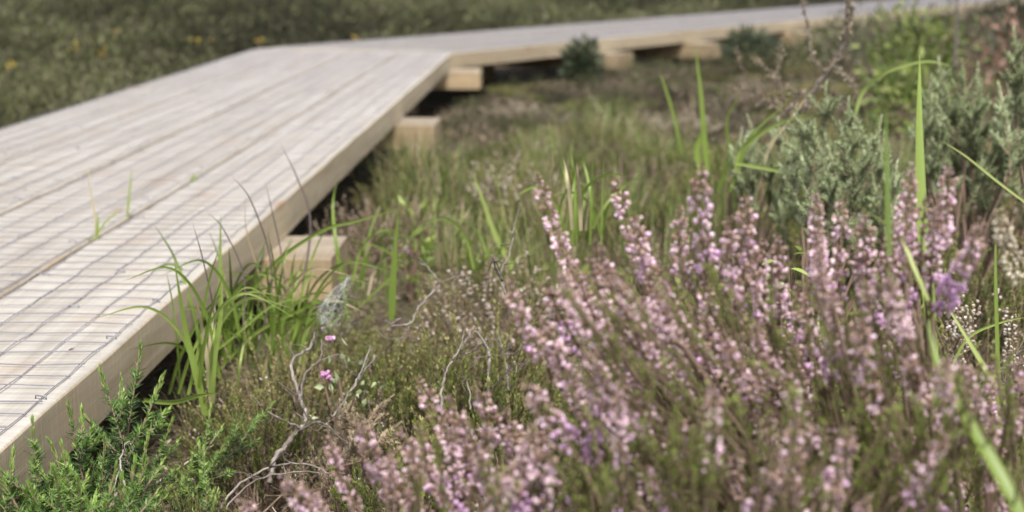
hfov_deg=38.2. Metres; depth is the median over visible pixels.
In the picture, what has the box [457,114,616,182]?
deergrass tussock
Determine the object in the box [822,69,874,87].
heather clump
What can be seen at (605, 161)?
heather clump
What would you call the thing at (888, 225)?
tall grass
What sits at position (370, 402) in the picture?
heather bush
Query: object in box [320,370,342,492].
heath flower
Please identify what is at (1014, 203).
deergrass tuft
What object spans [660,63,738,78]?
heather clump
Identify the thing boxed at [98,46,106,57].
yellow flower
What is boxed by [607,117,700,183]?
deergrass tuft
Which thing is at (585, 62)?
dark shrub
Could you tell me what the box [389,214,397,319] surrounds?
tall grass
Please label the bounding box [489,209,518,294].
dead branch
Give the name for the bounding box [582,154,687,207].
heather clump
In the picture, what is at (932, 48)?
green shrub
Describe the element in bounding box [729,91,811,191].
grass tuft
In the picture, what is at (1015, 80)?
gorse bush
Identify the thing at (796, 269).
leafy seedling
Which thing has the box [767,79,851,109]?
heather clump
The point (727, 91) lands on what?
grass wisp
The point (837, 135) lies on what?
deergrass tuft
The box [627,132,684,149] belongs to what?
heather clump
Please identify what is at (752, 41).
dark shrub
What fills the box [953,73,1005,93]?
deergrass tuft
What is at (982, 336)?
heather clump
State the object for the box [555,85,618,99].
heather clump
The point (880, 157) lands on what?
deergrass tuft
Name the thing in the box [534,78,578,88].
heather clump
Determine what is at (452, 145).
heather clump
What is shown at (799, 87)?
heather clump
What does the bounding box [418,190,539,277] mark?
grass tuft
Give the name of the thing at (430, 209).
heather clump
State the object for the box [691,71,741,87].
heather clump
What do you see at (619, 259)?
heather clump
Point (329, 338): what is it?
heath flower
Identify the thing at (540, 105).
heather clump
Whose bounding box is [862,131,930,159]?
heather clump
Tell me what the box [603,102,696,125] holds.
heather clump
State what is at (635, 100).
heather clump
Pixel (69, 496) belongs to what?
gorse bush
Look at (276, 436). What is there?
heather bush
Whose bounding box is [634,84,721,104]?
heather clump
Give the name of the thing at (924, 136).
heather clump
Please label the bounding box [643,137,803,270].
deergrass tussock
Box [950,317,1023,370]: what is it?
tall grass
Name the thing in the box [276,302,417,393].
heather clump
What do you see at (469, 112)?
heather clump
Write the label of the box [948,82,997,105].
deergrass tuft
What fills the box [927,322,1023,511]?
tall grass
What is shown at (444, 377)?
dead branch
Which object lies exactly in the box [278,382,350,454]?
dead branch
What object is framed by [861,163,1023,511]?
flowering heather
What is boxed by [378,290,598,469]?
heather bush
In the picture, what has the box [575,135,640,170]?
heather clump
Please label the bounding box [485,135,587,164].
heather clump
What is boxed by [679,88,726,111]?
grass wisp
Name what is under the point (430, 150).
deergrass tussock
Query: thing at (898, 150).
heather clump
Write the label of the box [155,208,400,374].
grass tuft
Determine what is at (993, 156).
heather clump
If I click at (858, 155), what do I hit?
heather clump
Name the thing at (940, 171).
heather clump
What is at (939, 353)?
heather clump
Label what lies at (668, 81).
heather clump
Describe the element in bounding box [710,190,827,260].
heather clump
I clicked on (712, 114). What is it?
heather clump
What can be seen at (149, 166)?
deck litter
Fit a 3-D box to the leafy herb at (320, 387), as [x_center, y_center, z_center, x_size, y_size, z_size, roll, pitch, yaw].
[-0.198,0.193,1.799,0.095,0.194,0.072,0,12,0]
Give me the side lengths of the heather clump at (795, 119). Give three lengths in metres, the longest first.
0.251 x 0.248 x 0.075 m
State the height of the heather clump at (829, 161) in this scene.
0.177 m
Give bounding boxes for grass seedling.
[88,171,120,240]
[126,170,131,217]
[189,174,198,181]
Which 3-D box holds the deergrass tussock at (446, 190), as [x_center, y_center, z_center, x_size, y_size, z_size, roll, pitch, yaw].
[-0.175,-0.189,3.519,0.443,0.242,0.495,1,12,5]
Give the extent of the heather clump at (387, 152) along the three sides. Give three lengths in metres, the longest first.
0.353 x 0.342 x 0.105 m
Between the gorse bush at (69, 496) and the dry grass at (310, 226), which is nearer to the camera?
the gorse bush at (69, 496)
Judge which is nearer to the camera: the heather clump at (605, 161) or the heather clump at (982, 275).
the heather clump at (982, 275)
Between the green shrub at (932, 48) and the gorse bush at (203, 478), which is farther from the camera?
the green shrub at (932, 48)
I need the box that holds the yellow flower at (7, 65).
[6,60,15,70]
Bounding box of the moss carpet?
[199,168,1023,496]
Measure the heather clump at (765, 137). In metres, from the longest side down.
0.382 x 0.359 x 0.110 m
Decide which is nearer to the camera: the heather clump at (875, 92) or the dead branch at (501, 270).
the dead branch at (501, 270)
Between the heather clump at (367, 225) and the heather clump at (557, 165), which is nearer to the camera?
the heather clump at (367, 225)
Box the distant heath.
[0,0,1023,233]
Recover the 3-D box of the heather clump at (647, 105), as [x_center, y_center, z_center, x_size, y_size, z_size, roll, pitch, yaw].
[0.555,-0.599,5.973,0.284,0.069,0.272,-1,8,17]
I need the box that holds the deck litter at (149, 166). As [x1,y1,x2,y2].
[3,58,408,349]
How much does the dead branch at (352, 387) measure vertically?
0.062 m
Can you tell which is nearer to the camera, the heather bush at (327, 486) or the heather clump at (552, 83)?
the heather bush at (327, 486)
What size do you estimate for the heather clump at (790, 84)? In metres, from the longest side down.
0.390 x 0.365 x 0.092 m
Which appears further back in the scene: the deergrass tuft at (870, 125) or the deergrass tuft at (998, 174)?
the deergrass tuft at (870, 125)
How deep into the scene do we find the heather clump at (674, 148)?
4.62 m
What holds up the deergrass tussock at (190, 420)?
on the bog ground at (436, 97)
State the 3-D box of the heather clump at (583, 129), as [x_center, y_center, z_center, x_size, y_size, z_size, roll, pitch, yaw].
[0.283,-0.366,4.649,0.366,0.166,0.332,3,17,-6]
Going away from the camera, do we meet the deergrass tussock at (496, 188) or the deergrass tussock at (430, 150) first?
the deergrass tussock at (496, 188)
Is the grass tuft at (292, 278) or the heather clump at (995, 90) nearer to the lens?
the grass tuft at (292, 278)
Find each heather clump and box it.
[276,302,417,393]
[293,309,451,410]
[305,190,456,274]
[348,173,445,224]
[354,196,476,249]
[367,148,461,189]
[369,141,478,173]
[405,166,477,201]
[405,235,583,372]
[419,139,482,156]
[435,106,500,129]
[439,104,504,123]
[440,138,529,171]
[441,117,499,135]
[441,124,535,148]
[447,316,605,413]
[454,142,576,243]
[457,153,564,207]
[476,162,611,273]
[479,92,524,109]
[479,227,617,293]
[480,96,554,124]
[483,82,549,93]
[484,136,580,173]
[485,126,561,152]
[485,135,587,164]
[486,85,550,107]
[502,104,561,116]
[506,428,599,508]
[512,109,606,139]
[514,143,598,190]
[518,106,590,130]
[524,100,567,110]
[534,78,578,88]
[538,78,611,92]
[540,188,646,256]
[543,370,673,428]
[544,116,654,162]
[545,100,598,122]
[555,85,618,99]
[558,355,780,509]
[560,94,625,110]
[567,77,631,88]
[572,173,669,229]
[574,148,639,174]
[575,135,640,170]
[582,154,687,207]
[587,134,682,193]
[588,113,675,136]
[592,79,656,94]
[592,229,720,287]
[596,74,645,83]
[601,96,655,104]
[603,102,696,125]
[604,294,743,387]
[605,66,674,81]
[606,218,796,331]
[611,180,732,268]
[619,100,683,114]
[627,73,710,85]
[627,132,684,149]
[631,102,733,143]
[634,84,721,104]
[639,138,709,163]
[655,80,716,94]
[657,96,755,126]
[658,114,745,138]
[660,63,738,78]
[663,81,726,100]
[663,108,761,132]
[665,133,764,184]
[665,161,778,220]
[668,141,724,160]
[671,264,794,358]
[673,134,806,241]
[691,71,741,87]
[693,94,774,115]
[700,129,790,157]
[709,81,770,94]
[709,159,799,192]
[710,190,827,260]
[711,109,813,144]
[722,211,809,283]
[725,84,778,103]
[728,75,797,87]
[730,288,859,418]
[735,91,788,106]
[738,72,792,81]
[747,79,808,99]
[752,108,821,136]
[752,307,1023,511]
[756,237,886,311]
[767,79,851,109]
[767,112,874,156]
[768,114,819,126]
[770,98,840,119]
[777,140,857,191]
[779,106,840,122]
[781,61,844,82]
[781,194,981,349]
[785,71,827,83]
[785,81,860,98]
[787,212,898,276]
[812,91,912,122]
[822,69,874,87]
[825,145,907,179]
[827,141,976,256]
[830,111,915,129]
[846,232,1023,385]
[848,84,943,104]
[852,133,914,165]
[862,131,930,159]
[877,219,1023,321]
[879,132,929,161]
[892,122,961,148]
[898,151,976,199]
[910,213,1019,259]
[912,138,1022,166]
[928,141,1021,285]
[936,272,1023,456]
[957,77,1005,91]
[968,145,1021,178]
[972,102,994,118]
[983,83,1006,99]
[1004,266,1023,325]
[1005,234,1023,313]
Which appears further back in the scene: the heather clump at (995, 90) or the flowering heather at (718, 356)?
the heather clump at (995, 90)
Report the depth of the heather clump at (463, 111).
5.67 m
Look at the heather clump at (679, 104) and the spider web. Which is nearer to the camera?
the spider web
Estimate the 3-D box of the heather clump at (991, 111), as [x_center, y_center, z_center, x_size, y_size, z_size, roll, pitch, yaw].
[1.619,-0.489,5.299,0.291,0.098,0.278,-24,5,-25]
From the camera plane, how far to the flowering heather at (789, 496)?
0.82 m
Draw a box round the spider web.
[318,276,354,332]
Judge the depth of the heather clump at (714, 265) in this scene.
2.44 m
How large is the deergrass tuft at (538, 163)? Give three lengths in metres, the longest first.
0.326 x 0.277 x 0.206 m
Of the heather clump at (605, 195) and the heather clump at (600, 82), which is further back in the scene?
the heather clump at (600, 82)
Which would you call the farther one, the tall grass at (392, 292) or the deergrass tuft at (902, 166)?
the deergrass tuft at (902, 166)
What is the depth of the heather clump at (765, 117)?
5.25 m
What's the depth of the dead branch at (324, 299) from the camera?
1.91 m
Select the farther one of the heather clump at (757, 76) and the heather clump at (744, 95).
the heather clump at (757, 76)
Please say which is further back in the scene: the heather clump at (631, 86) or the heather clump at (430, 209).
the heather clump at (631, 86)
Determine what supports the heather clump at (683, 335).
on the bog ground at (436, 97)
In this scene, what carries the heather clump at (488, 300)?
on the bog ground at (436, 97)
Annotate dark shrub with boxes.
[555,32,607,85]
[713,22,784,71]
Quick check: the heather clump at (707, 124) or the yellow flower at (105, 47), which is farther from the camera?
the yellow flower at (105, 47)
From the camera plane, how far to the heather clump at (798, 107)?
5.82 m
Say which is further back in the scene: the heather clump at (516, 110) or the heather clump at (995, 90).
the heather clump at (995, 90)
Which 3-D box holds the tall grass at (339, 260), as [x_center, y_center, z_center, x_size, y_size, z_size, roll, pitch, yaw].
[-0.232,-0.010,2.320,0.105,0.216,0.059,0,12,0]
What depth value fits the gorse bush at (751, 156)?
2.37 m
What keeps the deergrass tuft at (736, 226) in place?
on the bog ground at (436, 97)
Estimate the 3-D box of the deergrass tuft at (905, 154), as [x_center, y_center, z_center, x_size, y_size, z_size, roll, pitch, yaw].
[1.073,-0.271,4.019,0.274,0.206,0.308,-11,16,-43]
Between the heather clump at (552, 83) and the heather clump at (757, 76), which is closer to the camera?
the heather clump at (552, 83)
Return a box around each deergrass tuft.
[349,138,456,237]
[438,153,533,227]
[445,150,649,332]
[501,123,605,200]
[558,93,654,121]
[567,103,666,142]
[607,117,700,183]
[612,75,663,86]
[617,113,701,168]
[656,178,773,276]
[683,138,744,184]
[767,108,884,157]
[771,120,858,161]
[801,97,965,260]
[837,113,897,138]
[853,139,906,189]
[868,125,927,171]
[880,132,993,211]
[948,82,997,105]
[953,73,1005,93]
[958,111,1020,218]
[968,160,1020,242]
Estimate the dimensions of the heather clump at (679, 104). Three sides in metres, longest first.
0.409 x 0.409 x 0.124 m
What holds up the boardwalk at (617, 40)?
on the bog ground at (436, 97)
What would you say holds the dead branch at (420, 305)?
on the heather bush at (405, 402)
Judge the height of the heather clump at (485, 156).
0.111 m
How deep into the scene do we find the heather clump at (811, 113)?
5.59 m
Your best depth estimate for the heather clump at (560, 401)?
1.80 m
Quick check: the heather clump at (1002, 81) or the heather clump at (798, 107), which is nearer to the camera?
the heather clump at (798, 107)
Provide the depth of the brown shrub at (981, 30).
6.80 m
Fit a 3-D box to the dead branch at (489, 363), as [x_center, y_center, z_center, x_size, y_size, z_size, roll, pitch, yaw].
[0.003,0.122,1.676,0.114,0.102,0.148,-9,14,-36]
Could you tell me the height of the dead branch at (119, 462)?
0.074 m
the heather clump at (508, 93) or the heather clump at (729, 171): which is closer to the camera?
the heather clump at (729, 171)
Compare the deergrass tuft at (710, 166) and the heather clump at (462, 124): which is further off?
the heather clump at (462, 124)
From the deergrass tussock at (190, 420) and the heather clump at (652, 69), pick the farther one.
the heather clump at (652, 69)
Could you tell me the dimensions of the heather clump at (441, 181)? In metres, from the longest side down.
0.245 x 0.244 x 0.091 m
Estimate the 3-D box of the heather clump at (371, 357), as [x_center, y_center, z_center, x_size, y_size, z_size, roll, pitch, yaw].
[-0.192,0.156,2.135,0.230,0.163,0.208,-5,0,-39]
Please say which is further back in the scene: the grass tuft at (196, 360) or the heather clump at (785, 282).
the heather clump at (785, 282)
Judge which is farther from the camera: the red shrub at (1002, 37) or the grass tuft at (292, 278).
the red shrub at (1002, 37)
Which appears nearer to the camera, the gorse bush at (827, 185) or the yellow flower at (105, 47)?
the gorse bush at (827, 185)
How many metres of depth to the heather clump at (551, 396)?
2.01 m
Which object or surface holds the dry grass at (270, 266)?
on the grass tuft at (309, 318)
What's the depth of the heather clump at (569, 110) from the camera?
5.62 m
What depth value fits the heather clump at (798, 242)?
2.61 m
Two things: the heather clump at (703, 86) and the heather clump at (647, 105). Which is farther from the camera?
the heather clump at (703, 86)
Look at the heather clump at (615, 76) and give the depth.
6.92 m
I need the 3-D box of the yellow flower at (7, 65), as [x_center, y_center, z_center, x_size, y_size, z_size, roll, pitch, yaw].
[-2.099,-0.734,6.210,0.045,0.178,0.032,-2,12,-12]
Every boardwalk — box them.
[0,49,481,511]
[261,0,1023,80]
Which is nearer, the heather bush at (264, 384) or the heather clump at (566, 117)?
the heather bush at (264, 384)
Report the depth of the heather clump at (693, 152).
4.42 m
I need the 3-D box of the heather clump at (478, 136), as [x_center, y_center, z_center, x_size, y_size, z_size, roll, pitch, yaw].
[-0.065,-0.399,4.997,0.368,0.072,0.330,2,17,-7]
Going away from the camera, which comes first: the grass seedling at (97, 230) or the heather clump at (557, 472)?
the heather clump at (557, 472)
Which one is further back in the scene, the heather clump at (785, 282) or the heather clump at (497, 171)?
the heather clump at (497, 171)
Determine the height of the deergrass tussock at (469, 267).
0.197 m
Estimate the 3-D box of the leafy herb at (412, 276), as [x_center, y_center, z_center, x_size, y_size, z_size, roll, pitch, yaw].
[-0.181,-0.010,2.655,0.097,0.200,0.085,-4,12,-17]
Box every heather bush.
[150,461,240,511]
[164,388,324,511]
[173,321,352,484]
[282,414,433,511]
[308,330,432,458]
[319,387,434,510]
[327,420,502,511]
[346,330,547,497]
[367,376,551,511]
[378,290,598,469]
[412,336,609,500]
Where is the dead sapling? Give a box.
[953,0,958,69]
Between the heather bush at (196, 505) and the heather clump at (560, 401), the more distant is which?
the heather clump at (560, 401)
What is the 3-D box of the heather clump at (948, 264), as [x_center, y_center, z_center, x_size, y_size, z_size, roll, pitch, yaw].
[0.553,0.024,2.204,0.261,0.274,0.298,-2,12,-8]
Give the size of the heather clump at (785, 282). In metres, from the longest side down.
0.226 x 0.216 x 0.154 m
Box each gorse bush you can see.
[0,339,182,511]
[162,401,275,511]
[725,114,804,333]
[768,79,908,390]
[908,54,1023,317]
[998,25,1023,272]
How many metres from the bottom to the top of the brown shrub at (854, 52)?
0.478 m
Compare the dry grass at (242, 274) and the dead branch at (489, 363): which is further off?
the dry grass at (242, 274)
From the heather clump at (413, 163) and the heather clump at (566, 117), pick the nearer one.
the heather clump at (413, 163)
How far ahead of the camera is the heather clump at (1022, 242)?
2.24 m
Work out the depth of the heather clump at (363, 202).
3.55 m
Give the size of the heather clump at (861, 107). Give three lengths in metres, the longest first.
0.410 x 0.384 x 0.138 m
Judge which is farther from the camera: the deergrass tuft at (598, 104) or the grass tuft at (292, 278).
the deergrass tuft at (598, 104)
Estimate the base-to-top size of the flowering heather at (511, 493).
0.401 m
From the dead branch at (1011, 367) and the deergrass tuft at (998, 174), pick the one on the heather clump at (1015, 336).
the dead branch at (1011, 367)
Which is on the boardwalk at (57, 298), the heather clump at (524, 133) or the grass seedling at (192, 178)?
the grass seedling at (192, 178)
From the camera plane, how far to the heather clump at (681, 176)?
3.42 m
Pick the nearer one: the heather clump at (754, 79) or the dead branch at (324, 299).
the dead branch at (324, 299)
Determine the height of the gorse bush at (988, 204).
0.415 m
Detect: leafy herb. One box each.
[309,337,385,477]
[384,195,436,304]
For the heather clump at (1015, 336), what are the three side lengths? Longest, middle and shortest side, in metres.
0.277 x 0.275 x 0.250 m
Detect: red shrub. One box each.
[948,14,1019,121]
[987,6,1023,109]
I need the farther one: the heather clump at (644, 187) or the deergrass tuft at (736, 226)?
the heather clump at (644, 187)
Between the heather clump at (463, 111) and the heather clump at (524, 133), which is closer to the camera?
the heather clump at (524, 133)
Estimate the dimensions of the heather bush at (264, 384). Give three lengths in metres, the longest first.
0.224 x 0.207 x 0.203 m
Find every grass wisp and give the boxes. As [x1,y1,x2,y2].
[582,82,641,112]
[587,153,674,224]
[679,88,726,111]
[710,79,766,101]
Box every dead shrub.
[725,33,875,131]
[751,0,864,114]
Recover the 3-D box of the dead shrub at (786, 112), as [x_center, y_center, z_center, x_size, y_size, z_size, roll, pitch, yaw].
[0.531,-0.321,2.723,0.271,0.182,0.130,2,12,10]
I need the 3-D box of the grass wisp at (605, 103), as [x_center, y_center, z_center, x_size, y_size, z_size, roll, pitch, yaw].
[0.406,-0.632,5.946,0.261,0.149,0.347,-11,10,3]
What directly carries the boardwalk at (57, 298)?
on the bog ground at (436, 97)
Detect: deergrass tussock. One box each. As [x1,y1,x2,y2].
[137,361,277,469]
[219,321,345,400]
[354,131,533,223]
[354,186,505,273]
[380,116,470,182]
[420,195,581,299]
[443,151,618,246]
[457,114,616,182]
[521,90,653,156]
[524,146,700,268]
[536,165,742,323]
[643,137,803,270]
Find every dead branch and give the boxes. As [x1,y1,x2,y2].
[95,434,155,504]
[217,451,344,511]
[248,322,369,484]
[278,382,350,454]
[316,276,359,344]
[332,346,377,416]
[374,255,471,372]
[439,312,492,409]
[473,311,555,409]
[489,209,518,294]
[975,332,1023,384]
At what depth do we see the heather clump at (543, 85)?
6.58 m
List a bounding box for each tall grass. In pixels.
[331,182,398,318]
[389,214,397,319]
[473,174,513,269]
[853,201,929,300]
[855,60,953,114]
[884,113,891,255]
[916,55,940,412]
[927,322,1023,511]
[942,141,1023,201]
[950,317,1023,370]
[951,313,1023,438]
[994,234,1001,428]
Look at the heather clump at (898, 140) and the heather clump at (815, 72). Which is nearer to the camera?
the heather clump at (898, 140)
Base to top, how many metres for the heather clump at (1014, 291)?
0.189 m
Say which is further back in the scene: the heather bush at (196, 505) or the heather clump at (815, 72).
the heather clump at (815, 72)
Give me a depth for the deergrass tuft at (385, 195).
3.35 m
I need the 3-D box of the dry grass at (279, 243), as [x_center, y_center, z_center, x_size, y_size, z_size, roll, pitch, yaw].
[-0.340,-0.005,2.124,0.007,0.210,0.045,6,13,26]
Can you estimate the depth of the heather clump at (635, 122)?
5.15 m
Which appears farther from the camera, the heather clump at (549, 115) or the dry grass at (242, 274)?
the heather clump at (549, 115)
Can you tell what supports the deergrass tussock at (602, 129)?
on the bog ground at (436, 97)
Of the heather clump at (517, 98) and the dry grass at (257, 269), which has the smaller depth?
the dry grass at (257, 269)
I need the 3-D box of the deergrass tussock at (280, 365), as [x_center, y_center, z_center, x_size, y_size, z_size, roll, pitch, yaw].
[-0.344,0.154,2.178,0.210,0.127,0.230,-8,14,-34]
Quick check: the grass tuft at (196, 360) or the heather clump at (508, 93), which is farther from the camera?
the heather clump at (508, 93)
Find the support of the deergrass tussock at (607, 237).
on the bog ground at (436, 97)
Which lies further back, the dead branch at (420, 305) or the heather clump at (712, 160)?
the heather clump at (712, 160)
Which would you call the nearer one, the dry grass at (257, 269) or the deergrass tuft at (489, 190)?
the dry grass at (257, 269)
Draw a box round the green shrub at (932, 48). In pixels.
[850,0,992,117]
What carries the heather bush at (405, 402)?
on the bog ground at (436, 97)
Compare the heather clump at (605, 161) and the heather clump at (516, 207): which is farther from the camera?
the heather clump at (605, 161)
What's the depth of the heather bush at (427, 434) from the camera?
1.64 m
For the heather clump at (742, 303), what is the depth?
2.20 m
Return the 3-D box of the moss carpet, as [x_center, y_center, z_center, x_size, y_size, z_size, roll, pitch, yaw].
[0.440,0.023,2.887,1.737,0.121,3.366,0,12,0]
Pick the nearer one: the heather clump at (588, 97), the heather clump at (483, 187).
the heather clump at (483, 187)
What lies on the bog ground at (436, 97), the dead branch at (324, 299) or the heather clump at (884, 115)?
the heather clump at (884, 115)
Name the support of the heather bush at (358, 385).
on the bog ground at (436, 97)
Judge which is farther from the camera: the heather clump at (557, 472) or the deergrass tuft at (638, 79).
the deergrass tuft at (638, 79)
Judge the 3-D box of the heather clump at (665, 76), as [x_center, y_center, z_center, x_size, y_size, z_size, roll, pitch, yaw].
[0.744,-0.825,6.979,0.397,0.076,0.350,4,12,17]
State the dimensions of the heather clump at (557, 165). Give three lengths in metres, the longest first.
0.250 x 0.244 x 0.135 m
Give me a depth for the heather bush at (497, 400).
1.67 m
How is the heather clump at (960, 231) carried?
on the bog ground at (436, 97)
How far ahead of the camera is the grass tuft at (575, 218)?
1.99 m
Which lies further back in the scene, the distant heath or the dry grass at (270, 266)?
the distant heath
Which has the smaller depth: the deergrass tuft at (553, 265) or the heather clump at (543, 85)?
the deergrass tuft at (553, 265)
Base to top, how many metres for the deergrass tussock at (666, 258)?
0.289 m
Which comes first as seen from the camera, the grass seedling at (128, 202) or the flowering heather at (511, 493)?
the flowering heather at (511, 493)
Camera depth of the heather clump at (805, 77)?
7.26 m
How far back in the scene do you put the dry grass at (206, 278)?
1.77 m
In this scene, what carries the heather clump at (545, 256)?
on the bog ground at (436, 97)
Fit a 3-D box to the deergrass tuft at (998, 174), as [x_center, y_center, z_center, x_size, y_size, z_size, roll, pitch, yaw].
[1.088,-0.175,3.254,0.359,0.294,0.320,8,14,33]
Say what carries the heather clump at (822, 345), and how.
on the bog ground at (436, 97)
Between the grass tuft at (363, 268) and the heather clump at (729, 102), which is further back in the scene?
the heather clump at (729, 102)
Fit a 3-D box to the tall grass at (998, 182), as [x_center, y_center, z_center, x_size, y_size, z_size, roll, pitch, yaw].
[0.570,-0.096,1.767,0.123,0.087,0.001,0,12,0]
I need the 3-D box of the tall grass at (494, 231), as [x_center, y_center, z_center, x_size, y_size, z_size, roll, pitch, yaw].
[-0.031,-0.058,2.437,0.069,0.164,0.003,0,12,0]
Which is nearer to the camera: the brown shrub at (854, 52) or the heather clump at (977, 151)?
the heather clump at (977, 151)
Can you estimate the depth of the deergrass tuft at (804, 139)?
4.23 m
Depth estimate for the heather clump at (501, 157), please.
4.01 m
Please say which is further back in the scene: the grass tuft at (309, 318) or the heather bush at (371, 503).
the grass tuft at (309, 318)
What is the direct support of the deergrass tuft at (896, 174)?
on the bog ground at (436, 97)
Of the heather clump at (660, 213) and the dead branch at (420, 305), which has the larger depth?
the heather clump at (660, 213)
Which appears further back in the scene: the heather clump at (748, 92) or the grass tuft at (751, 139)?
the heather clump at (748, 92)
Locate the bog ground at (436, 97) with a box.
[0,1,1023,511]
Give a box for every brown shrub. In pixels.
[816,1,911,90]
[915,0,1020,85]
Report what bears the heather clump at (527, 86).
on the bog ground at (436, 97)
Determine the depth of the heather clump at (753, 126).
5.05 m
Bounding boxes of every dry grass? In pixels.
[192,222,215,329]
[207,212,245,357]
[231,175,272,356]
[245,216,268,327]
[266,186,286,308]
[281,145,311,289]
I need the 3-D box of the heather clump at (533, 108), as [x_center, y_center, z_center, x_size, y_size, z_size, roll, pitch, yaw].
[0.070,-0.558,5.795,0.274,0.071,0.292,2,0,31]
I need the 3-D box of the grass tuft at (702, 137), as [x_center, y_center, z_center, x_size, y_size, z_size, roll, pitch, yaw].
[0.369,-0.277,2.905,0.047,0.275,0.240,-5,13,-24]
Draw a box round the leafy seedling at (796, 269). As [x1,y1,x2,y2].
[760,245,810,340]
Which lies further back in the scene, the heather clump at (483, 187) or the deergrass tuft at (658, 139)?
the deergrass tuft at (658, 139)
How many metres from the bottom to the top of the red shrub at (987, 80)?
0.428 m
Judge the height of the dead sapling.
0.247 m
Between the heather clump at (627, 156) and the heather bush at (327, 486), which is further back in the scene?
the heather clump at (627, 156)
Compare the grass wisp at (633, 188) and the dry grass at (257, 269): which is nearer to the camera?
the dry grass at (257, 269)
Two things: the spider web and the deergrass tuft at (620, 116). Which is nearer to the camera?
the spider web
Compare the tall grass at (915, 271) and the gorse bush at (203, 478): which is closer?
the tall grass at (915, 271)
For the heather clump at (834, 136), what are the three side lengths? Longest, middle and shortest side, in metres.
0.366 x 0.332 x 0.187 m
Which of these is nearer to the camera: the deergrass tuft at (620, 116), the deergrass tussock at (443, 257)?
the deergrass tussock at (443, 257)
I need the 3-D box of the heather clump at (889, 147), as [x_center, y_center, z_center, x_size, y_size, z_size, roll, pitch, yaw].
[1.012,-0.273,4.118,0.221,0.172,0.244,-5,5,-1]
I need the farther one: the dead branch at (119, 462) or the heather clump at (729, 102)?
the heather clump at (729, 102)
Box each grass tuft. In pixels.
[97,250,294,415]
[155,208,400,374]
[256,250,315,332]
[333,205,412,299]
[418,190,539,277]
[514,147,644,246]
[659,47,741,191]
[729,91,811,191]
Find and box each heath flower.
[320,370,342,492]
[325,336,343,445]
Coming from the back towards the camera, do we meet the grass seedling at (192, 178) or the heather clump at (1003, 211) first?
the grass seedling at (192, 178)
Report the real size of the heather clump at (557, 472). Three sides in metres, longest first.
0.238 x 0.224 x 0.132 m
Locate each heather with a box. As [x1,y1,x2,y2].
[235,375,614,511]
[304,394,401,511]
[503,160,956,511]
[545,363,967,511]
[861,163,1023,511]
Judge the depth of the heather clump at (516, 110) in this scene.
5.49 m
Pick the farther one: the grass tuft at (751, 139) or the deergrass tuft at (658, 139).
the deergrass tuft at (658, 139)
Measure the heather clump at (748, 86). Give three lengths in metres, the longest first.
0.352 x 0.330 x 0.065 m
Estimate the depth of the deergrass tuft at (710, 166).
3.80 m
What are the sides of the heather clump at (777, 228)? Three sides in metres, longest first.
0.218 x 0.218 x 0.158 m
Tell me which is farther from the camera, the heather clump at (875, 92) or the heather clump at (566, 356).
the heather clump at (875, 92)

